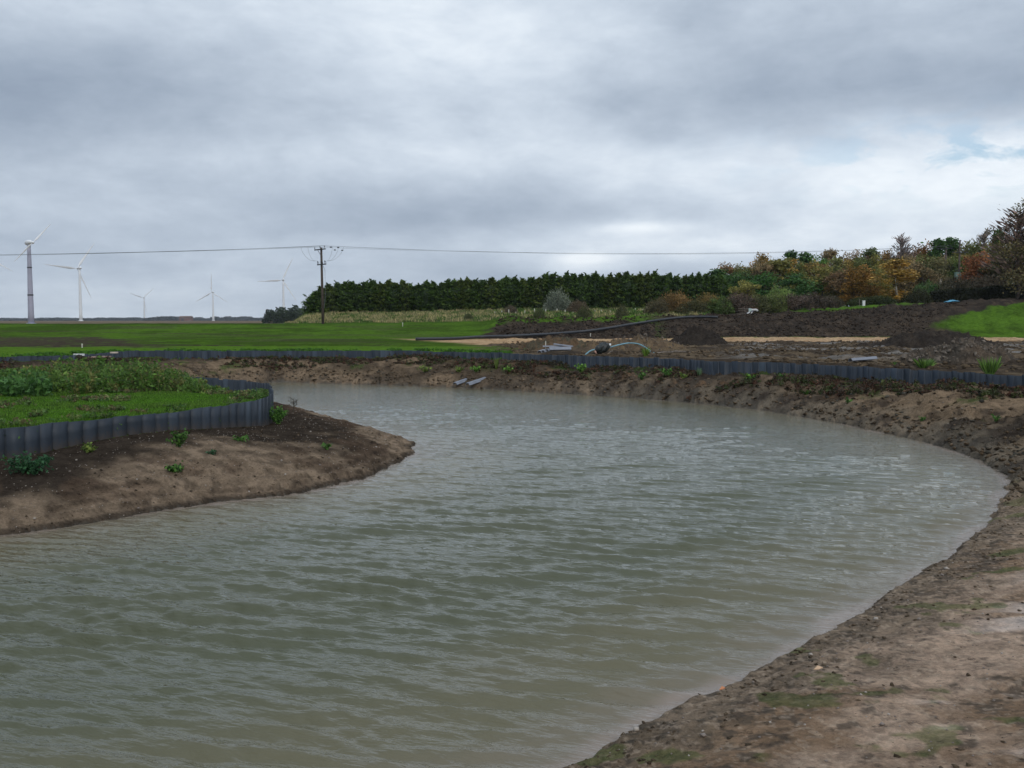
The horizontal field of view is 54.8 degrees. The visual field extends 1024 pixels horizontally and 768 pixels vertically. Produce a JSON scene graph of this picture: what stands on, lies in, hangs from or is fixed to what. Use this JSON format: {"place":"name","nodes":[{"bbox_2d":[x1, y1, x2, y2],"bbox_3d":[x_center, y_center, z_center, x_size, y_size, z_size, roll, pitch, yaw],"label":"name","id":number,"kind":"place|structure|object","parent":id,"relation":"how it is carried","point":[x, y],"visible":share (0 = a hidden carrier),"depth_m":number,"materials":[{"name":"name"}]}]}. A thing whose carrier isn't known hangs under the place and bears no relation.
{"place":"outdoors","nodes":[
{"label":"outdoors","id":0,"kind":"place"},
{"bbox_2d":[0,386,265,428],"bbox_3d":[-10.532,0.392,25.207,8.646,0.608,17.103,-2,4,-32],"label":"lawn grass","id":1,"kind":"structure","parent":0,"point":[201,401],"depth_m":21.05,"materials":[{"name":"green plant"}]},
{"bbox_2d":[0,382,1010,767],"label":"water","id":2,"kind":"structure","parent":0,"point":[492,578],"depth_m":11.28,"materials":[{"name":"grey liquid"}]},
{"bbox_2d":[0,298,1023,767],"bbox_3d":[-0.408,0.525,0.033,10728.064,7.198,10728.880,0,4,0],"label":"ground","id":3,"kind":"structure","parent":0,"point":[950,694],"depth_m":16.87,"materials":[{"name":"soil"}]},
{"bbox_2d":[0,450,53,475],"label":"leafy plant","id":4,"kind":"object","parent":3,"relation":"on","point":[30,466],"visible":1,"depth_m":15.64,"materials":[{"name":"green plant"}]},
{"bbox_2d":[0,368,56,396],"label":"bright nettles","id":5,"kind":"object","parent":3,"relation":"on","point":[35,386],"visible":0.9,"depth_m":23.29,"materials":[{"name":"green plant"}]},
{"bbox_2d":[14,225,49,323],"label":"wind turbine","id":6,"kind":"object","parent":3,"relation":"on","point":[30,294],"visible":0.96,"depth_m":417.32,"materials":[{"name":"white metal"}]},
{"bbox_2d":[45,244,93,320],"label":"wind turbine","id":7,"kind":"object","parent":3,"relation":"on","point":[79,268],"visible":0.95,"depth_m":1167.97,"materials":[{"name":"white metal"}]},
{"bbox_2d":[0,355,228,393],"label":"tall weeds","id":8,"kind":"object","parent":3,"relation":"on","point":[86,378],"visible":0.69,"depth_m":25.54,"materials":[{"name":"green plant"}]},
{"bbox_2d":[0,316,263,320],"bbox_3d":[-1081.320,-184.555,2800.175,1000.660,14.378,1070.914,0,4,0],"label":"distant woodland","id":9,"kind":"object","parent":3,"relation":"on","point":[216,318],"visible":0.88,"depth_m":2474.04,"materials":[{"name":"grey plant"}]},
{"bbox_2d":[0,388,269,451],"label":"wall top grass","id":10,"kind":"structure","parent":3,"relation":"on","point":[173,409],"depth_m":19.48,"materials":[{"name":"green plant"}]},
{"bbox_2d":[0,376,273,458],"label":"sheet pile wall","id":11,"kind":"structure","parent":3,"relation":"on","point":[47,437],"depth_m":18.56,"materials":[{"name":"metal"}]},
{"bbox_2d":[166,428,189,446],"bbox_3d":[-6.090,0.993,18.038,0.433,0.379,0.311,-3,5,-37],"label":"leafy plant","id":12,"kind":"object","parent":3,"relation":"on","point":[179,439],"visible":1,"depth_m":18.05,"materials":[{"name":"green plant"}]},
{"bbox_2d":[10,404,401,527],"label":"soil clods","id":13,"kind":"object","parent":3,"relation":"on","point":[239,451],"visible":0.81,"depth_m":19.31,"materials":[{"name":"brown soil"}]},
{"bbox_2d":[0,347,512,360],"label":"verge grass","id":14,"kind":"structure","parent":3,"relation":"on","point":[54,353],"depth_m":50.91,"materials":[{"name":"green plant"}]},
{"bbox_2d":[269,405,288,423],"bbox_3d":[-5.506,0.683,23.081,0.571,0.551,0.385,-1,4,-13],"label":"leafy plant","id":15,"kind":"object","parent":3,"relation":"on","point":[278,416],"visible":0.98,"depth_m":23.06,"materials":[{"name":"green plant"}]},
{"bbox_2d":[261,305,306,322],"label":"distant copse","id":16,"kind":"object","parent":3,"relation":"on","point":[279,315],"visible":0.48,"depth_m":475.23,"materials":[{"name":"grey plant"}]},
{"bbox_2d":[300,292,320,313],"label":"conifer","id":17,"kind":"object","parent":3,"relation":"on","point":[308,304],"visible":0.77,"depth_m":135.58,"materials":[{"name":"green plant"}]},
{"bbox_2d":[303,246,343,323],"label":"power pole","id":18,"kind":"object","parent":3,"relation":"on","point":[321,264],"visible":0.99,"depth_m":113.39,"materials":[{"name":"brown wood"}]},
{"bbox_2d":[315,282,343,312],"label":"conifer","id":19,"kind":"object","parent":3,"relation":"on","point":[331,295],"visible":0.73,"depth_m":135.69,"materials":[{"name":"green plant"}]},
{"bbox_2d":[333,280,354,312],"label":"conifer","id":20,"kind":"object","parent":3,"relation":"on","point":[343,306],"visible":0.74,"depth_m":136.09,"materials":[{"name":"green plant"}]},
{"bbox_2d":[337,281,363,311],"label":"conifer","id":21,"kind":"object","parent":3,"relation":"on","point":[353,284],"visible":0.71,"depth_m":136.25,"materials":[{"name":"green plant"}]},
{"bbox_2d":[345,284,366,311],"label":"conifer","id":22,"kind":"object","parent":3,"relation":"on","point":[358,288],"visible":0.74,"depth_m":136.18,"materials":[{"name":"green plant"}]},
{"bbox_2d":[358,278,383,312],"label":"conifer","id":23,"kind":"object","parent":3,"relation":"on","point":[372,290],"visible":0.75,"depth_m":136.16,"materials":[{"name":"green plant"}]},
{"bbox_2d":[364,281,388,311],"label":"conifer","id":24,"kind":"object","parent":3,"relation":"on","point":[380,304],"visible":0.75,"depth_m":135.92,"materials":[{"name":"green plant"}]},
{"bbox_2d":[380,282,407,311],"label":"conifer","id":25,"kind":"object","parent":3,"relation":"on","point":[394,290],"visible":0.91,"depth_m":135.49,"materials":[{"name":"green plant"}]},
{"bbox_2d":[395,279,412,311],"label":"conifer","id":26,"kind":"object","parent":3,"relation":"on","point":[406,288],"visible":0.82,"depth_m":135.70,"materials":[{"name":"green plant"}]},
{"bbox_2d":[407,283,431,310],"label":"conifer","id":27,"kind":"object","parent":3,"relation":"on","point":[414,300],"visible":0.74,"depth_m":135.59,"materials":[{"name":"green plant"}]},
{"bbox_2d":[409,280,441,311],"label":"conifer","id":28,"kind":"object","parent":3,"relation":"on","point":[426,289],"visible":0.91,"depth_m":135.36,"materials":[{"name":"green plant"}]},
{"bbox_2d":[435,278,455,310],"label":"conifer","id":29,"kind":"object","parent":3,"relation":"on","point":[446,289],"visible":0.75,"depth_m":135.60,"materials":[{"name":"green plant"}]},
{"bbox_2d":[440,278,466,310],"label":"conifer","id":30,"kind":"object","parent":3,"relation":"on","point":[451,301],"visible":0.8,"depth_m":135.32,"materials":[{"name":"green plant"}]},
{"bbox_2d":[448,278,471,309],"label":"conifer","id":31,"kind":"object","parent":3,"relation":"on","point":[460,283],"visible":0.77,"depth_m":135.40,"materials":[{"name":"green plant"}]},
{"bbox_2d":[464,278,486,309],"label":"conifer","id":32,"kind":"object","parent":3,"relation":"on","point":[475,285],"visible":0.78,"depth_m":135.46,"materials":[{"name":"green plant"}]},
{"bbox_2d":[470,279,491,309],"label":"conifer","id":33,"kind":"object","parent":3,"relation":"on","point":[482,284],"visible":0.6,"depth_m":135.56,"materials":[{"name":"green plant"}]},
{"bbox_2d":[477,277,503,309],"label":"conifer","id":34,"kind":"object","parent":3,"relation":"on","point":[491,286],"visible":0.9,"depth_m":135.48,"materials":[{"name":"green plant"}]},
{"bbox_2d":[284,306,709,322],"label":"rough grass","id":35,"kind":"structure","parent":3,"relation":"on","point":[414,316],"depth_m":122.73,"materials":[{"name":"green plant"}]},
{"bbox_2d":[492,278,509,308],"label":"conifer","id":36,"kind":"object","parent":3,"relation":"on","point":[499,282],"visible":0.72,"depth_m":135.69,"materials":[{"name":"green plant"}]},
{"bbox_2d":[0,350,1023,386],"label":"sheet pile wall","id":37,"kind":"structure","parent":3,"relation":"on","point":[927,377],"depth_m":41.65,"materials":[{"name":"metal"}]},
{"bbox_2d":[0,352,1023,399],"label":"bank weeds","id":38,"kind":"object","parent":3,"relation":"on","point":[875,385],"visible":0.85,"depth_m":38.48,"materials":[{"name":"green plant"}]},
{"bbox_2d":[4,390,1023,764],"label":"pebbles","id":39,"kind":"object","parent":3,"relation":"on","point":[636,728],"visible":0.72,"depth_m":12.20,"materials":[{"name":"stone"}]},
{"bbox_2d":[502,275,525,308],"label":"conifer","id":40,"kind":"object","parent":3,"relation":"on","point":[517,285],"visible":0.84,"depth_m":135.69,"materials":[{"name":"green plant"}]},
{"bbox_2d":[515,277,533,307],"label":"conifer","id":41,"kind":"object","parent":3,"relation":"on","point":[526,292],"visible":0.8,"depth_m":135.95,"materials":[{"name":"green plant"}]},
{"bbox_2d":[527,277,550,308],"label":"conifer","id":42,"kind":"object","parent":3,"relation":"on","point":[540,296],"visible":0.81,"depth_m":135.83,"materials":[{"name":"green plant"}]},
{"bbox_2d":[516,335,588,349],"bbox_3d":[2.950,-2.293,56.609,5.834,1.051,4.049,0,4,0],"label":"soil heap","id":43,"kind":"object","parent":3,"relation":"on","point":[537,344],"visible":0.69,"depth_m":55.54,"materials":[{"name":"brown soil"}]},
{"bbox_2d":[543,271,563,301],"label":"conifer","id":44,"kind":"object","parent":3,"relation":"on","point":[552,280],"visible":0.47,"depth_m":136.02,"materials":[{"name":"green plant"}]},
{"bbox_2d":[542,286,573,311],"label":"bush","id":45,"kind":"object","parent":3,"relation":"on","point":[557,301],"visible":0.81,"depth_m":127.73,"materials":[{"name":"grey plant"}]},
{"bbox_2d":[415,316,717,340],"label":"drainage pipe","id":46,"kind":"object","parent":3,"relation":"on","point":[528,335],"visible":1,"depth_m":87.89,"materials":[{"name":"black plastic"}]},
{"bbox_2d":[568,273,593,307],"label":"conifer","id":47,"kind":"object","parent":3,"relation":"on","point":[580,289],"visible":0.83,"depth_m":135.49,"materials":[{"name":"green plant"}]},
{"bbox_2d":[587,271,606,307],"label":"conifer","id":48,"kind":"object","parent":3,"relation":"on","point":[595,277],"visible":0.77,"depth_m":135.98,"materials":[{"name":"green plant"}]},
{"bbox_2d":[171,357,1023,500],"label":"soil clods","id":49,"kind":"object","parent":3,"relation":"on","point":[988,452],"visible":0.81,"depth_m":33.82,"materials":[{"name":"brown soil"}]},
{"bbox_2d":[600,272,621,308],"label":"conifer","id":50,"kind":"object","parent":3,"relation":"on","point":[609,280],"visible":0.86,"depth_m":135.94,"materials":[{"name":"green plant"}]},
{"bbox_2d":[612,271,639,307],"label":"conifer","id":51,"kind":"object","parent":3,"relation":"on","point":[625,284],"visible":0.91,"depth_m":135.52,"materials":[{"name":"green plant"}]},
{"bbox_2d":[581,333,685,350],"bbox_3d":[6.853,-2.272,55.147,5.969,1.173,4.927,-2,4,-26],"label":"rubble heap","id":52,"kind":"object","parent":3,"relation":"on","point":[660,344],"visible":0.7,"depth_m":54.43,"materials":[{"name":"stone"}]},
{"bbox_2d":[631,271,649,307],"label":"conifer","id":53,"kind":"object","parent":3,"relation":"on","point":[639,277],"visible":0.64,"depth_m":136.01,"materials":[{"name":"green plant"}]},
{"bbox_2d":[638,271,657,306],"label":"conifer","id":54,"kind":"object","parent":3,"relation":"on","point":[648,279],"visible":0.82,"depth_m":135.60,"materials":[{"name":"green plant"}]},
{"bbox_2d":[643,269,665,306],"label":"conifer","id":55,"kind":"object","parent":3,"relation":"on","point":[654,275],"visible":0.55,"depth_m":135.75,"materials":[{"name":"green plant"}]},
{"bbox_2d":[642,296,672,314],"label":"bush","id":56,"kind":"object","parent":3,"relation":"on","point":[659,304],"visible":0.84,"depth_m":120.12,"materials":[{"name":"brown plant"}]},
{"bbox_2d":[649,275,674,299],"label":"conifer","id":57,"kind":"object","parent":3,"relation":"on","point":[664,286],"visible":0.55,"depth_m":135.41,"materials":[{"name":"green plant"}]},
{"bbox_2d":[654,289,692,313],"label":"bush","id":58,"kind":"object","parent":3,"relation":"on","point":[677,301],"visible":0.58,"depth_m":120.56,"materials":[{"name":"brown plant"}]},
{"bbox_2d":[667,273,690,304],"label":"conifer","id":59,"kind":"object","parent":3,"relation":"on","point":[677,284],"visible":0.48,"depth_m":135.52,"materials":[{"name":"green plant"}]},
{"bbox_2d":[674,298,713,314],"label":"bush","id":60,"kind":"object","parent":3,"relation":"on","point":[695,307],"visible":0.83,"depth_m":118.63,"materials":[{"name":"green plant"}]},
{"bbox_2d":[669,324,727,345],"bbox_3d":[11.838,-3.083,64.249,4.657,1.640,4.041,0,4,0],"label":"soil heap","id":61,"kind":"object","parent":3,"relation":"on","point":[697,336],"visible":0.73,"depth_m":63.39,"materials":[{"name":"brown soil"}]},
{"bbox_2d":[689,272,711,302],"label":"conifer","id":62,"kind":"object","parent":3,"relation":"on","point":[698,286],"visible":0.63,"depth_m":135.59,"materials":[{"name":"green plant"}]},
{"bbox_2d":[704,295,735,314],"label":"bush","id":63,"kind":"object","parent":3,"relation":"on","point":[718,306],"visible":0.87,"depth_m":117.65,"materials":[{"name":"green plant"}]},
{"bbox_2d":[712,272,734,298],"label":"conifer","id":64,"kind":"object","parent":3,"relation":"on","point":[724,284],"visible":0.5,"depth_m":136.13,"materials":[{"name":"green plant"}]},
{"bbox_2d":[494,302,971,338],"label":"soil clods","id":65,"kind":"object","parent":3,"relation":"on","point":[736,320],"visible":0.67,"depth_m":96.17,"materials":[{"name":"brown soil"}]},
{"bbox_2d":[719,291,760,313],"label":"bush","id":66,"kind":"object","parent":3,"relation":"on","point":[738,303],"visible":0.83,"depth_m":117.43,"materials":[{"name":"brown plant"}]},
{"bbox_2d":[724,279,761,299],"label":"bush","id":67,"kind":"object","parent":3,"relation":"on","point":[746,288],"visible":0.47,"depth_m":133.43,"materials":[{"name":"yellow plant"}]},
{"bbox_2d":[723,271,765,295],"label":"deciduous tree","id":68,"kind":"object","parent":3,"relation":"on","point":[735,280],"visible":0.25,"depth_m":138.99,"materials":[{"name":"green plant"}]},
{"bbox_2d":[739,293,772,312],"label":"bush","id":69,"kind":"object","parent":3,"relation":"on","point":[762,305],"visible":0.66,"depth_m":117.31,"materials":[{"name":"green plant"}]},
{"bbox_2d":[501,340,1023,371],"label":"soil clods","id":70,"kind":"object","parent":3,"relation":"on","point":[873,350],"visible":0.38,"depth_m":47.04,"materials":[{"name":"brown soil"}]},
{"bbox_2d":[750,259,782,296],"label":"deciduous tree","id":71,"kind":"object","parent":3,"relation":"on","point":[763,267],"visible":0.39,"depth_m":143.55,"materials":[{"name":"brown plant"}]},
{"bbox_2d":[745,270,792,297],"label":"deciduous tree","id":72,"kind":"object","parent":3,"relation":"on","point":[764,281],"visible":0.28,"depth_m":138.29,"materials":[{"name":"green plant"}]},
{"bbox_2d":[760,291,790,313],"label":"bush","id":73,"kind":"object","parent":3,"relation":"on","point":[773,299],"visible":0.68,"depth_m":117.45,"materials":[{"name":"green plant"}]},
{"bbox_2d":[755,258,802,288],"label":"deciduous tree","id":74,"kind":"object","parent":3,"relation":"on","point":[778,264],"visible":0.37,"depth_m":143.96,"materials":[{"name":"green plant"}]},
{"bbox_2d":[775,293,814,309],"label":"bush","id":75,"kind":"object","parent":3,"relation":"on","point":[796,301],"visible":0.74,"depth_m":117.51,"materials":[{"name":"brown plant"}]},
{"bbox_2d":[568,495,1023,767],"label":"soil clods","id":76,"kind":"object","parent":3,"relation":"on","point":[833,672],"visible":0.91,"depth_m":8.47,"materials":[{"name":"brown soil"}]},
{"bbox_2d":[774,271,825,295],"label":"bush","id":77,"kind":"object","parent":3,"relation":"on","point":[794,279],"visible":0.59,"depth_m":136.36,"materials":[{"name":"green plant"}]},
{"bbox_2d":[798,292,837,308],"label":"bush","id":78,"kind":"object","parent":3,"relation":"on","point":[817,300],"visible":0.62,"depth_m":118.50,"materials":[{"name":"brown plant"}]},
{"bbox_2d":[796,263,845,305],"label":"deciduous tree","id":79,"kind":"object","parent":3,"relation":"on","point":[827,270],"visible":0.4,"depth_m":136.41,"materials":[{"name":"green plant"}]},
{"bbox_2d":[818,267,861,303],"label":"deciduous tree","id":80,"kind":"object","parent":3,"relation":"on","point":[838,278],"visible":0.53,"depth_m":133.59,"materials":[{"name":"brown plant"}]},
{"bbox_2d":[845,252,875,295],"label":"deciduous tree","id":81,"kind":"object","parent":3,"relation":"on","point":[863,261],"visible":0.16,"depth_m":142.90,"materials":[{"name":"green plant"}]},
{"bbox_2d":[837,263,885,303],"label":"deciduous tree","id":82,"kind":"object","parent":3,"relation":"on","point":[858,281],"visible":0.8,"depth_m":130.54,"materials":[{"name":"brown plant"}]},
{"bbox_2d":[846,296,879,305],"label":"bush","id":83,"kind":"object","parent":3,"relation":"on","point":[854,302],"visible":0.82,"depth_m":120.72,"materials":[{"name":"green plant"}]},
{"bbox_2d":[859,253,890,288],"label":"deciduous tree","id":84,"kind":"object","parent":3,"relation":"on","point":[875,264],"visible":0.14,"depth_m":143.93,"materials":[{"name":"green plant"}]},
{"bbox_2d":[867,294,897,303],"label":"bush","id":85,"kind":"object","parent":3,"relation":"on","point":[882,300],"visible":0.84,"depth_m":120.59,"materials":[{"name":"green plant"}]},
{"bbox_2d":[871,268,899,298],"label":"deciduous tree","id":86,"kind":"object","parent":3,"relation":"on","point":[887,285],"visible":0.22,"depth_m":136.18,"materials":[{"name":"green plant"}]},
{"bbox_2d":[867,256,920,303],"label":"birch tree","id":87,"kind":"object","parent":3,"relation":"on","point":[895,267],"visible":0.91,"depth_m":124.85,"materials":[{"name":"orange plant"}]},
{"bbox_2d":[884,232,916,277],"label":"birch tree","id":88,"kind":"object","parent":3,"relation":"on","point":[902,241],"visible":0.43,"depth_m":148.63,"materials":[{"name":"grey plant"}]},
{"bbox_2d":[900,287,933,303],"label":"bush","id":89,"kind":"object","parent":3,"relation":"on","point":[918,295],"visible":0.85,"depth_m":120.90,"materials":[{"name":"green plant"}]},
{"bbox_2d":[899,259,946,294],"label":"deciduous tree","id":90,"kind":"object","parent":3,"relation":"on","point":[926,272],"visible":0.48,"depth_m":138.64,"materials":[{"name":"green plant"}]},
{"bbox_2d":[853,329,1003,347],"bbox_3d":[24.855,-2.628,59.419,8.802,1.398,6.543,2,4,29],"label":"soil heap","id":91,"kind":"object","parent":3,"relation":"on","point":[920,338],"visible":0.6,"depth_m":58.21,"materials":[{"name":"brown soil"}]},
{"bbox_2d":[920,238,949,260],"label":"pine tree","id":92,"kind":"object","parent":3,"relation":"on","point":[939,243],"visible":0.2,"depth_m":150.49,"materials":[{"name":"green plant"}]},
{"bbox_2d":[921,255,953,285],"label":"deciduous tree","id":93,"kind":"object","parent":3,"relation":"on","point":[940,263],"visible":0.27,"depth_m":140.44,"materials":[{"name":"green plant"}]},
{"bbox_2d":[943,237,961,258],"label":"pine tree","id":94,"kind":"object","parent":3,"relation":"on","point":[953,242],"visible":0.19,"depth_m":152.45,"materials":[{"name":"green plant"}]},
{"bbox_2d":[895,337,1015,363],"bbox_3d":[16.980,-1.169,37.745,4.881,1.235,3.664,0,4,0],"label":"rubble heap","id":95,"kind":"object","parent":3,"relation":"on","point":[963,350],"visible":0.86,"depth_m":36.86,"materials":[{"name":"stone"}]},
{"bbox_2d":[940,254,970,286],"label":"deciduous tree","id":96,"kind":"object","parent":3,"relation":"on","point":[955,266],"visible":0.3,"depth_m":140.56,"materials":[{"name":"green plant"}]},
{"bbox_2d":[935,275,981,290],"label":"bush","id":97,"kind":"object","parent":3,"relation":"on","point":[950,284],"visible":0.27,"depth_m":125.47,"materials":[{"name":"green plant"}]},
{"bbox_2d":[930,284,1023,302],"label":"clipped hedge","id":98,"kind":"object","parent":3,"relation":"on","point":[984,293],"visible":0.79,"depth_m":119.89,"materials":[{"name":"green plant"}]},
{"bbox_2d":[954,251,1007,282],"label":"autumn tree","id":99,"kind":"object","parent":3,"relation":"on","point":[972,265],"visible":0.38,"depth_m":132.58,"materials":[{"name":"brown plant"}]},
{"bbox_2d":[959,272,1013,288],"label":"bush","id":100,"kind":"object","parent":3,"relation":"on","point":[985,282],"visible":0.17,"depth_m":125.55,"materials":[{"name":"brown plant"}]},
{"bbox_2d":[977,355,1002,373],"bbox_3d":[14.391,-0.572,29.734,0.742,0.605,0.657,2,4,34],"label":"grass tuft","id":101,"kind":"object","parent":3,"relation":"on","point":[990,367],"visible":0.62,"depth_m":29.66,"materials":[{"name":"green plant"}]},
{"bbox_2d":[969,253,1011,283],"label":"deciduous tree","id":102,"kind":"object","parent":3,"relation":"on","point":[991,271],"visible":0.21,"depth_m":131.15,"materials":[{"name":"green plant"}]},
{"bbox_2d":[975,197,1023,296],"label":"deciduous tree","id":103,"kind":"object","parent":3,"relation":"on","point":[1008,246],"visible":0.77,"depth_m":116.52,"materials":[{"name":"brown plant"}]},
{"bbox_2d":[977,208,1023,299],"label":"deciduous tree","id":104,"kind":"object","parent":3,"relation":"on","point":[1020,234],"visible":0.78,"depth_m":117.05,"materials":[{"name":"brown plant"}]},
{"bbox_2d":[0,0,1023,317],"label":"sky","id":105,"kind":"structure","parent":0,"point":[717,131],"materials":[{"name":"grey"}]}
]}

